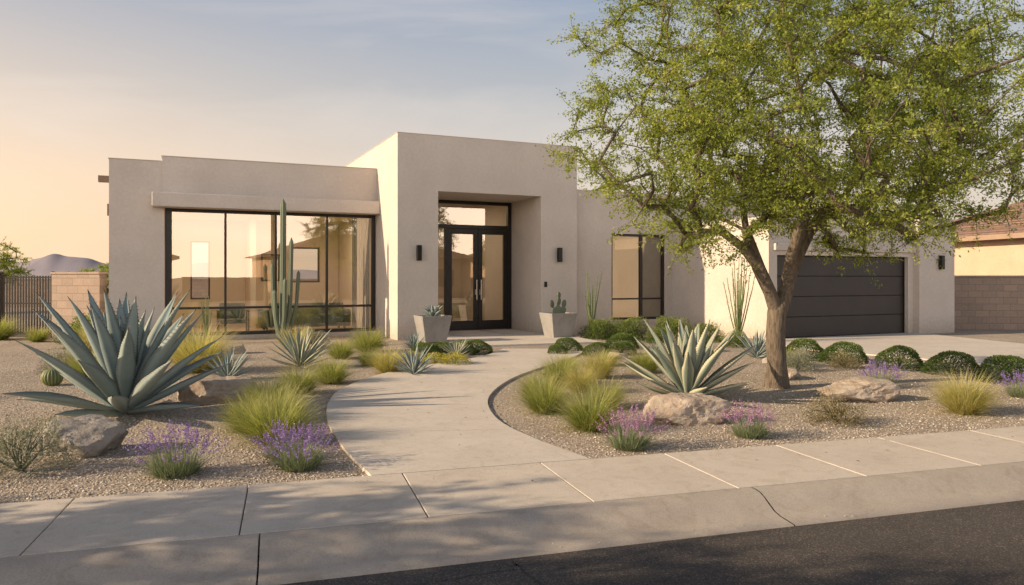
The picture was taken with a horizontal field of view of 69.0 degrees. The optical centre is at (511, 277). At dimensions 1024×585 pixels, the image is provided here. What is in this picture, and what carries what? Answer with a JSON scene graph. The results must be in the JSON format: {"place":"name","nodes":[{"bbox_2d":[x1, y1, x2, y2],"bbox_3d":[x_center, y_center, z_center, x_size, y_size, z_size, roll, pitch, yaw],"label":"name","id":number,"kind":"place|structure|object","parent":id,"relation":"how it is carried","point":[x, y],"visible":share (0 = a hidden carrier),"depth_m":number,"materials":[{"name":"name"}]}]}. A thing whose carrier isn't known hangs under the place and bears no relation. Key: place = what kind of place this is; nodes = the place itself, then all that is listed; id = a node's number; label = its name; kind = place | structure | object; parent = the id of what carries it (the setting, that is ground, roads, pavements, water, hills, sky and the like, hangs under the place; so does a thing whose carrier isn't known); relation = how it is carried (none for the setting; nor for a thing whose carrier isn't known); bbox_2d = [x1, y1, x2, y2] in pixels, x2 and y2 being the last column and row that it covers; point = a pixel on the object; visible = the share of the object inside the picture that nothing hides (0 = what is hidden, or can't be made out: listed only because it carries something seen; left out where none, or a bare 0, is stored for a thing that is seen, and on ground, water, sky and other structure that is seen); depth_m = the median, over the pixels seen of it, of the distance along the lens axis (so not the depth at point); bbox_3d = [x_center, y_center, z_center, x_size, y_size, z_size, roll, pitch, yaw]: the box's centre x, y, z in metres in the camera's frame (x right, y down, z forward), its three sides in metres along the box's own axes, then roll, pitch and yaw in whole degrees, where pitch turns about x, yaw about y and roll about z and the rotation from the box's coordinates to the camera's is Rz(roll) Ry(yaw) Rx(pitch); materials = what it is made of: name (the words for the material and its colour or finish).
{"place":"outdoors","nodes":[
{"label":"outdoors","id":0,"kind":"place"},
{"bbox_2d":[0,313,32,339],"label":"ornamental grass","id":1,"kind":"object","parent":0,"point":[6,331],"depth_m":19.24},
{"bbox_2d":[18,325,52,341],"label":"ornamental grass","id":2,"kind":"object","parent":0,"point":[39,336],"depth_m":18.60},
{"bbox_2d":[0,254,108,277],"bbox_3d":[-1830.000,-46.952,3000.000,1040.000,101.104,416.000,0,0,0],"label":"mountain","id":3,"kind":"structure","parent":0,"point":[45,266],"depth_m":2882.53,"materials":[{"name":"stone"}]},
{"bbox_2d":[48,347,98,380],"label":"ornamental grass","id":4,"kind":"object","parent":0,"point":[77,367],"depth_m":11.63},
{"bbox_2d":[201,296,211,337],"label":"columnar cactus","id":5,"kind":"object","parent":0,"point":[207,317],"visible":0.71,"depth_m":18.08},
{"bbox_2d":[166,320,255,373],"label":"golden ornamental grass","id":6,"kind":"object","parent":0,"point":[189,347],"depth_m":12.54,"materials":[{"name":"plant"}]},
{"bbox_2d":[206,389,286,435],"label":"ornamental grass","id":7,"kind":"object","parent":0,"point":[234,412],"depth_m":7.72,"materials":[{"name":"plant"}]},
{"bbox_2d":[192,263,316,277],"bbox_3d":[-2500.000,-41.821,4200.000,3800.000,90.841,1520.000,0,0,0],"label":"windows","id":8,"kind":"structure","parent":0,"point":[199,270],"depth_m":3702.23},
{"bbox_2d":[269,324,316,348],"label":"golden ornamental grass","id":9,"kind":"object","parent":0,"point":[294,335],"depth_m":16.70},
{"bbox_2d":[264,358,331,395],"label":"ornamental grass","id":10,"kind":"object","parent":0,"point":[308,381],"depth_m":10.24,"materials":[{"name":"plant"}]},
{"bbox_2d":[299,350,366,384],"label":"ornamental grass","id":11,"kind":"object","parent":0,"point":[336,373],"depth_m":11.20,"materials":[{"name":"plant"}]},
{"bbox_2d":[182,318,490,331],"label":"floor","id":12,"kind":"structure","parent":0,"point":[237,327],"depth_m":23.19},
{"bbox_2d":[216,303,249,331],"bbox_3d":[-7.675,1.115,20.488,0.820,0.850,0.740,0,0,-24],"label":"armchair","id":13,"kind":"object","parent":12,"relation":"on","point":[235,316],"visible":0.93,"depth_m":20.62,"materials":[{"name":"fabric"}]},
{"bbox_2d":[258,302,350,329],"bbox_3d":[-6.168,1.130,22.136,2.540,0.820,1.070,0,0,-24],"label":"sofa","id":14,"kind":"object","parent":12,"relation":"on","point":[315,316],"visible":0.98,"depth_m":21.74,"materials":[{"name":"fabric"}]},
{"bbox_2d":[316,336,362,358],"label":"ornamental grass","id":15,"kind":"object","parent":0,"point":[344,350],"depth_m":14.70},
{"bbox_2d":[341,322,398,352],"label":"ornamental grass","id":16,"kind":"object","parent":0,"point":[370,342],"depth_m":15.95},
{"bbox_2d":[0,426,1023,557],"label":"sidewalk","id":17,"kind":"structure","parent":0,"point":[55,526],"depth_m":5.51,"materials":[{"name":"concrete"}]},
{"bbox_2d":[0,278,1023,584],"bbox_3d":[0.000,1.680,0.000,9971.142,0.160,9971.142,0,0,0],"label":"ground","id":18,"kind":"structure","parent":0,"point":[258,346],"depth_m":8.61,"materials":[{"name":"gravel"}]},
{"bbox_2d":[0,237,38,293],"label":"desert tree","id":19,"kind":"object","parent":18,"relation":"on","point":[5,265],"visible":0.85,"depth_m":30.17,"materials":[{"name":"green plant"}]},
{"bbox_2d":[0,271,54,334],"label":"iron gate","id":20,"kind":"structure","parent":18,"relation":"on","point":[2,295],"depth_m":20.06,"materials":[{"name":"metal"}]},
{"bbox_2d":[0,414,83,484],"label":"sage shrub","id":21,"kind":"object","parent":18,"relation":"on","point":[20,464],"visible":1,"depth_m":6.13,"materials":[{"name":"green plant"}]},
{"bbox_2d":[40,368,63,385],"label":"barrel cactus","id":22,"kind":"object","parent":18,"relation":"on","point":[51,377],"visible":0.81,"depth_m":11.01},
{"bbox_2d":[36,346,75,374],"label":"sage shrub","id":23,"kind":"object","parent":18,"relation":"on","point":[49,366],"visible":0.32,"depth_m":12.54,"materials":[{"name":"green plant"}]},
{"bbox_2d":[54,313,91,343],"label":"green shrub","id":24,"kind":"object","parent":18,"relation":"on","point":[72,324],"visible":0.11,"depth_m":17.97,"materials":[{"name":"green plant"}]},
{"bbox_2d":[52,274,106,337],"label":"block wall","id":25,"kind":"structure","parent":18,"relation":"on","point":[73,287],"depth_m":19.45,"materials":[{"name":"brick"}]},
{"bbox_2d":[41,414,128,458],"bbox_3d":[-3.885,1.484,6.798,0.694,0.414,0.560,0,0,-29],"label":"boulder","id":26,"kind":"object","parent":18,"relation":"on","point":[92,435],"visible":0.73,"depth_m":6.65,"materials":[{"name":"stone"}]},
{"bbox_2d":[68,262,108,296],"bbox_3d":[-14.671,0.506,26.549,2.291,2.199,2.389,0,0,0],"label":"desert tree","id":27,"kind":"object","parent":18,"relation":"on","point":[104,268],"visible":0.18,"depth_m":26.31,"materials":[{"name":"green plant"}]},
{"bbox_2d":[2,288,230,416],"bbox_3d":[-4.468,0.852,8.671,2.252,1.477,2.285,0,0,-23],"label":"blue agave","id":28,"kind":"object","parent":18,"relation":"on","point":[126,374],"visible":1,"depth_m":8.50,"materials":[{"name":"plant"}]},
{"bbox_2d":[5,280,316,306],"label":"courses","id":29,"kind":"object","parent":18,"relation":"on","point":[199,288],"depth_m":40.87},
{"bbox_2d":[123,419,228,478],"bbox_3d":[-2.733,1.376,6.058,0.787,0.440,0.760,0,0,27],"label":"lavender","id":30,"kind":"object","parent":18,"relation":"on","point":[167,466],"visible":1,"depth_m":6.01,"materials":[{"name":"purple plant"}]},
{"bbox_2d":[177,375,258,404],"bbox_3d":[-3.782,1.514,9.683,1.074,0.482,0.526,0,0,-17],"label":"boulder","id":31,"kind":"object","parent":18,"relation":"on","point":[206,389],"visible":0.59,"depth_m":9.46,"materials":[{"name":"stone"}]},
{"bbox_2d":[201,345,253,376],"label":"agave","id":32,"kind":"object","parent":18,"relation":"on","point":[227,370],"visible":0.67,"depth_m":11.67,"materials":[{"name":"plant"}]},
{"bbox_2d":[224,370,305,409],"bbox_3d":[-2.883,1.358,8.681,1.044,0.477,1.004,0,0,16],"label":"ornamental grass","id":33,"kind":"object","parent":18,"relation":"on","point":[253,399],"depth_m":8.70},
{"bbox_2d":[205,380,339,449],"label":"ornamental grass","id":34,"kind":"object","parent":18,"relation":"on","point":[261,421],"depth_m":7.17,"materials":[{"name":"plant"}]},
{"bbox_2d":[227,375,327,415],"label":"ornamental grass","id":35,"kind":"object","parent":18,"relation":"on","point":[280,397],"depth_m":8.33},
{"bbox_2d":[246,418,318,460],"bbox_3d":[-2.008,1.419,6.596,0.615,0.356,0.637,0,0,-38],"label":"lavender","id":36,"kind":"object","parent":18,"relation":"on","point":[277,433],"visible":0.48,"depth_m":6.53,"materials":[{"name":"purple plant"}]},
{"bbox_2d":[270,199,299,339],"bbox_3d":[-5.870,-0.220,19.190,0.756,3.660,0.341,0,0,0],"label":"columnar cactus","id":37,"kind":"object","parent":18,"relation":"on","point":[285,309],"visible":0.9,"depth_m":19.16,"materials":[{"name":"plant"}]},
{"bbox_2d":[256,421,342,471],"bbox_3d":[-1.778,1.397,6.241,0.712,0.398,0.687,0,0,-26],"label":"lavender","id":38,"kind":"object","parent":18,"relation":"on","point":[301,459],"visible":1,"depth_m":6.18,"materials":[{"name":"purple plant"}]},
{"bbox_2d":[265,325,336,367],"bbox_3d":[-3.758,1.208,13.319,1.297,0.754,1.254,0,0,-3],"label":"agave","id":39,"kind":"object","parent":18,"relation":"on","point":[299,352],"visible":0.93,"depth_m":13.21,"materials":[{"name":"plant"}]},
{"bbox_2d":[303,324,333,347],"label":"sage shrub","id":40,"kind":"object","parent":18,"relation":"on","point":[319,335],"visible":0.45,"depth_m":17.26,"materials":[{"name":"green plant"}]},
{"bbox_2d":[350,348,384,366],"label":"ornamental grass","id":41,"kind":"object","parent":18,"relation":"on","point":[363,361],"depth_m":13.51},
{"bbox_2d":[358,342,408,372],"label":"golden ornamental grass","id":42,"kind":"object","parent":18,"relation":"on","point":[383,365],"depth_m":12.48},
{"bbox_2d":[387,343,438,373],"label":"agave","id":43,"kind":"object","parent":18,"relation":"on","point":[413,360],"visible":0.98,"depth_m":12.23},
{"bbox_2d":[400,332,429,348],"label":"agave","id":44,"kind":"object","parent":18,"relation":"on","point":[413,340],"visible":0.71,"depth_m":16.65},
{"bbox_2d":[408,342,441,358],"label":"boxwood shrub","id":45,"kind":"object","parent":18,"relation":"on","point":[421,345],"visible":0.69,"depth_m":15.01,"materials":[{"name":"green plant"}]},
{"bbox_2d":[427,341,453,356],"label":"boxwood shrub","id":46,"kind":"object","parent":18,"relation":"on","point":[441,345],"visible":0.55,"depth_m":15.23,"materials":[{"name":"green plant"}]},
{"bbox_2d":[436,351,473,364],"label":"yellow flower shrub","id":47,"kind":"object","parent":18,"relation":"on","point":[449,357],"visible":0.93,"depth_m":13.62,"materials":[{"name":"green plant"}]},
{"bbox_2d":[443,340,470,357],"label":"agave","id":48,"kind":"object","parent":18,"relation":"on","point":[459,348],"visible":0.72,"depth_m":14.85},
{"bbox_2d":[326,349,589,475],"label":"walkway","id":49,"kind":"structure","parent":18,"relation":"on","point":[380,429],"depth_m":8.21,"materials":[{"name":"concrete"}]},
{"bbox_2d":[463,339,492,354],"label":"boxwood shrub","id":50,"kind":"object","parent":18,"relation":"on","point":[477,344],"visible":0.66,"depth_m":15.72,"materials":[{"name":"green plant"}]},
{"bbox_2d":[447,329,600,346],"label":"porch slab","id":51,"kind":"structure","parent":18,"relation":"on","point":[501,337],"depth_m":19.39,"materials":[{"name":"concrete"}]},
{"bbox_2d":[413,305,451,342],"bbox_3d":[-1.950,1.098,18.300,0.756,0.924,0.756,0,0,-24],"label":"concrete planter","id":52,"kind":"object","parent":51,"relation":"on","point":[434,324],"visible":1,"depth_m":18.05,"materials":[{"name":"concrete"}]},
{"bbox_2d":[539,292,576,337],"bbox_3d":[1.220,0.966,19.750,0.756,1.188,0.756,0,0,-24],"label":"concrete planter","id":53,"kind":"object","parent":51,"relation":"on","point":[558,321],"visible":1,"depth_m":19.52,"materials":[{"name":"concrete"}]},
{"bbox_2d":[109,132,953,339],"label":"stucco walls","id":54,"kind":"structure","parent":18,"relation":"on","point":[410,181],"depth_m":20.68,"materials":[{"name":"paint"}]},
{"bbox_2d":[152,192,379,214],"bbox_3d":[-6.377,-1.955,19.767,5.716,0.350,0.520,0,0,-24],"label":"canopy","id":55,"kind":"object","parent":54,"relation":"attached to","point":[230,202],"depth_m":19.43,"materials":[{"name":"paint"}]},
{"bbox_2d":[172,212,370,327],"bbox_3d":[-7.946,-0.575,22.850,6.699,4.230,6.390,0,0,-24],"label":"interior lining","id":56,"kind":"object","parent":54,"relation":"attached to","point":[250,239],"visible":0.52,"depth_m":24.40,"materials":[{"name":"paint"}]},
{"bbox_2d":[261,254,279,280],"bbox_3d":[-8.071,-0.350,24.906,0.600,0.900,0.036,0,0,-24],"label":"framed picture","id":57,"kind":"object","parent":56,"relation":"attached to","point":[267,260],"visible":0.86,"depth_m":24.85,"materials":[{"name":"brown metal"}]},
{"bbox_2d":[165,208,663,335],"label":"window frames","id":58,"kind":"structure","parent":54,"relation":"attached to","point":[168,256],"depth_m":20.63,"materials":[{"name":"metal"}]},
{"bbox_2d":[438,200,510,329],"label":"entry door frames","id":59,"kind":"structure","parent":54,"relation":"attached to","point":[477,321],"depth_m":22.15,"materials":[{"name":"brown metal"}]},
{"bbox_2d":[352,218,658,327],"bbox_3d":[-0.002,-0.150,22.123,9.285,3.300,0.230,0,0,-10],"label":"curtain","id":60,"kind":"object","parent":54,"relation":"hanging from","point":[360,264],"visible":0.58,"depth_m":21.42,"materials":[{"name":"fabric"}]},
{"bbox_2d":[108,132,953,219],"bbox_3d":[1.287,-2.672,23.355,23.225,2.145,8.893,0,0,-3],"label":"parapet cap","id":61,"kind":"object","parent":54,"relation":"on","point":[349,163],"visible":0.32,"depth_m":19.91,"materials":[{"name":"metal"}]},
{"bbox_2d":[777,256,902,337],"bbox_3d":[9.024,0.492,20.474,4.850,2.156,0.060,0,0,-24],"label":"garage door","id":62,"kind":"structure","parent":54,"relation":"in","point":[831,290],"depth_m":20.50,"materials":[{"name":"grey metal"}]},
{"bbox_2d":[773,243,915,252],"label":"garage lintel","id":63,"kind":"structure","parent":54,"relation":"attached to","point":[780,246],"depth_m":20.55,"materials":[{"name":"paint"}]},
{"bbox_2d":[784,255,904,337],"bbox_3d":[9.026,0.500,20.470,4.886,2.200,0.130,0,0,-24],"label":"garage door jamb","id":64,"kind":"object","parent":54,"relation":"attached to","point":[903,276],"visible":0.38,"depth_m":21.38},
{"bbox_2d":[507,365,565,397],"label":"ornamental grass","id":65,"kind":"object","parent":18,"relation":"on","point":[532,379],"depth_m":9.88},
{"bbox_2d":[526,350,591,385],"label":"ornamental grass","id":66,"kind":"object","parent":18,"relation":"on","point":[549,368],"depth_m":11.04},
{"bbox_2d":[552,337,582,351],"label":"boxwood shrub","id":67,"kind":"object","parent":18,"relation":"on","point":[566,340],"visible":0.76,"depth_m":16.09,"materials":[{"name":"green plant"}]},
{"bbox_2d":[555,361,609,394],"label":"golden ornamental grass","id":68,"kind":"object","parent":18,"relation":"on","point":[578,380],"depth_m":10.32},
{"bbox_2d":[585,272,601,323],"bbox_3d":[2.166,0.691,20.148,0.484,1.828,0.399,0,0,-21],"label":"ocotillo","id":69,"kind":"object","parent":18,"relation":"on","point":[590,313],"visible":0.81,"depth_m":20.09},
{"bbox_2d":[582,342,610,356],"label":"boxwood shrub","id":70,"kind":"object","parent":18,"relation":"on","point":[599,344],"visible":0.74,"depth_m":15.20,"materials":[{"name":"green plant"}]},
{"bbox_2d":[577,317,620,339],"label":"green shrub","id":71,"kind":"object","parent":18,"relation":"on","point":[601,330],"visible":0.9,"depth_m":19.44,"materials":[{"name":"green plant"}]},
{"bbox_2d":[605,332,639,349],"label":"boxwood shrub","id":72,"kind":"object","parent":18,"relation":"on","point":[611,340],"visible":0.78,"depth_m":16.87,"materials":[{"name":"green plant"}]},
{"bbox_2d":[610,341,636,355],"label":"boxwood shrub","id":73,"kind":"object","parent":18,"relation":"on","point":[618,347],"visible":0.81,"depth_m":15.50,"materials":[{"name":"green plant"}]},
{"bbox_2d":[603,316,648,340],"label":"green shrub","id":74,"kind":"object","parent":18,"relation":"on","point":[627,327],"visible":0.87,"depth_m":19.27,"materials":[{"name":"green plant"}]},
{"bbox_2d":[592,402,668,450],"bbox_3d":[1.104,1.386,6.998,0.706,0.419,0.719,0,0,-29],"label":"lavender","id":75,"kind":"object","parent":18,"relation":"on","point":[631,441],"visible":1,"depth_m":6.92,"materials":[{"name":"purple plant"}]},
{"bbox_2d":[623,346,662,373],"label":"ornamental grass","id":76,"kind":"object","parent":18,"relation":"on","point":[650,364],"depth_m":12.48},
{"bbox_2d":[642,326,667,343],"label":"green shrub","id":77,"kind":"object","parent":18,"relation":"on","point":[651,337],"visible":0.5,"depth_m":18.13,"materials":[{"name":"green plant"}]},
{"bbox_2d":[655,315,692,338],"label":"green shrub","id":78,"kind":"object","parent":18,"relation":"on","point":[673,323],"visible":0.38,"depth_m":19.41,"materials":[{"name":"green plant"}]},
{"bbox_2d":[643,392,731,425],"bbox_3d":[1.932,1.531,8.322,0.951,0.504,0.573,0,0,-11],"label":"boulder","id":79,"kind":"object","parent":18,"relation":"on","point":[689,409],"visible":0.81,"depth_m":8.12,"materials":[{"name":"stone"}]},
{"bbox_2d":[620,317,758,394],"bbox_3d":[2.304,1.045,9.751,1.791,1.090,1.690,0,0,6],"label":"variegated agave","id":80,"kind":"object","parent":18,"relation":"on","point":[685,362],"visible":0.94,"depth_m":9.55,"materials":[{"name":"plant"}]},
{"bbox_2d":[689,322,725,342],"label":"green shrub","id":81,"kind":"object","parent":18,"relation":"on","point":[712,331],"visible":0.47,"depth_m":18.64,"materials":[{"name":"green plant"}]},
{"bbox_2d":[721,331,751,347],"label":"green shrub","id":82,"kind":"object","parent":18,"relation":"on","point":[736,341],"visible":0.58,"depth_m":17.20,"materials":[{"name":"green plant"}]},
{"bbox_2d":[723,255,755,335],"bbox_3d":[5.504,0.506,18.281,1.039,2.202,0.691,0,0,-39],"label":"ocotillo","id":83,"kind":"object","parent":18,"relation":"on","point":[740,301],"visible":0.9,"depth_m":18.28,"materials":[{"name":"plant"}]},
{"bbox_2d":[713,399,777,438],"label":"lavender","id":84,"kind":"object","parent":18,"relation":"on","point":[745,430],"visible":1,"depth_m":7.43,"materials":[{"name":"purple plant"}]},
{"bbox_2d":[731,331,766,357],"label":"agave","id":85,"kind":"object","parent":18,"relation":"on","point":[756,351],"visible":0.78,"depth_m":14.82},
{"bbox_2d":[535,0,1023,388],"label":"shade tree","id":86,"kind":"object","parent":18,"relation":"on","point":[706,129],"visible":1,"depth_m":9.97,"materials":[{"name":"green plant"}]},
{"bbox_2d":[786,348,820,373],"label":"sage shrub","id":87,"kind":"object","parent":18,"relation":"on","point":[803,362],"visible":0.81,"depth_m":12.74,"materials":[{"name":"green plant"}]},
{"bbox_2d":[786,338,825,360],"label":"boxwood shrub","id":88,"kind":"object","parent":18,"relation":"on","point":[812,344],"visible":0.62,"depth_m":14.56,"materials":[{"name":"green plant"}]},
{"bbox_2d":[798,388,872,428],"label":"dry shrub","id":89,"kind":"object","parent":18,"relation":"on","point":[834,414],"visible":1,"depth_m":8.16,"materials":[{"name":"green plant"}]},
{"bbox_2d":[817,341,868,363],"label":"boxwood shrub","id":90,"kind":"object","parent":18,"relation":"on","point":[857,350],"visible":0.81,"depth_m":14.03,"materials":[{"name":"green plant"}]},
{"bbox_2d":[824,349,863,369],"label":"dry shrub","id":91,"kind":"object","parent":18,"relation":"on","point":[843,361],"visible":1,"depth_m":13.17,"materials":[{"name":"beige plant"}]},
{"bbox_2d":[817,376,900,402],"bbox_3d":[4.547,1.506,9.799,1.076,0.392,0.724,0,0,11],"label":"boulder","id":92,"kind":"object","parent":18,"relation":"on","point":[862,389],"visible":0.8,"depth_m":9.59,"materials":[{"name":"stone"}]},
{"bbox_2d":[851,360,907,385],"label":"lavender","id":93,"kind":"object","parent":18,"relation":"on","point":[893,379],"visible":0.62,"depth_m":10.83,"materials":[{"name":"purple plant"}]},
{"bbox_2d":[874,345,924,370],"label":"boxwood shrub","id":94,"kind":"object","parent":18,"relation":"on","point":[911,354],"visible":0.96,"depth_m":13.06,"materials":[{"name":"green plant"}]},
{"bbox_2d":[920,350,979,376],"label":"boxwood shrub","id":95,"kind":"object","parent":18,"relation":"on","point":[957,357],"visible":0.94,"depth_m":12.33,"materials":[{"name":"green plant"}]},
{"bbox_2d":[910,363,1019,417],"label":"golden ornamental grass","id":96,"kind":"object","parent":18,"relation":"on","point":[964,400],"depth_m":8.69,"materials":[{"name":"plant"}]},
{"bbox_2d":[954,277,1023,329],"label":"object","id":97,"kind":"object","parent":18,"relation":"on","point":[988,303],"depth_m":23.02,"materials":[{"name":"brick"}]},
{"bbox_2d":[954,238,1023,274],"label":"walls","id":98,"kind":"structure","parent":18,"relation":"on","point":[999,257],"depth_m":30.20,"materials":[{"name":"paint"}]},
{"bbox_2d":[954,201,1023,236],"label":"tile roof","id":99,"kind":"structure","parent":98,"relation":"on","point":[1000,228],"depth_m":30.87,"materials":[{"name":"tile"}]},
{"bbox_2d":[954,232,1023,241],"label":"fascia","id":100,"kind":"structure","parent":99,"relation":"attached to","point":[995,236],"depth_m":29.37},
{"bbox_2d":[975,355,1023,384],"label":"boxwood shrub","id":101,"kind":"object","parent":18,"relation":"on","point":[1015,361],"visible":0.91,"depth_m":11.42,"materials":[{"name":"green plant"}]},
{"bbox_2d":[996,368,1023,397],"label":"lavender","id":102,"kind":"object","parent":18,"relation":"on","point":[1018,392],"visible":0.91,"depth_m":9.99,"materials":[{"name":"purple plant"}]},
{"bbox_2d":[0,0,1023,270],"label":"sky","id":103,"kind":"structure","parent":0,"point":[84,83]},
{"bbox_2d":[504,371,581,417],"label":"ornamental grass","id":104,"kind":"object","parent":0,"point":[534,399],"depth_m":8.74,"materials":[{"name":"plant"}]},
{"bbox_2d":[541,379,639,437],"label":"ornamental grass","id":105,"kind":"object","parent":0,"point":[583,419],"depth_m":7.76,"materials":[{"name":"plant"}]},
{"bbox_2d":[573,345,627,379],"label":"golden ornamental grass","id":106,"kind":"object","parent":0,"point":[605,367],"depth_m":11.79,"materials":[{"name":"plant"}]},
{"bbox_2d":[572,375,640,409],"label":"ornamental grass","id":107,"kind":"object","parent":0,"point":[612,399],"depth_m":9.14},
{"bbox_2d":[281,500,1023,584],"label":"street","id":108,"kind":"structure","parent":0,"point":[977,545],"depth_m":4.50,"materials":[{"name":"asphalt"}]},
{"bbox_2d":[0,462,1023,584],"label":"curb","id":109,"kind":"structure","parent":108,"relation":"on","point":[306,555],"depth_m":4.77,"materials":[{"name":"concrete"}]},
{"bbox_2d":[785,333,1023,366],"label":"driveway","id":110,"kind":"structure","parent":0,"point":[926,346],"depth_m":17.64,"materials":[{"name":"concrete"}]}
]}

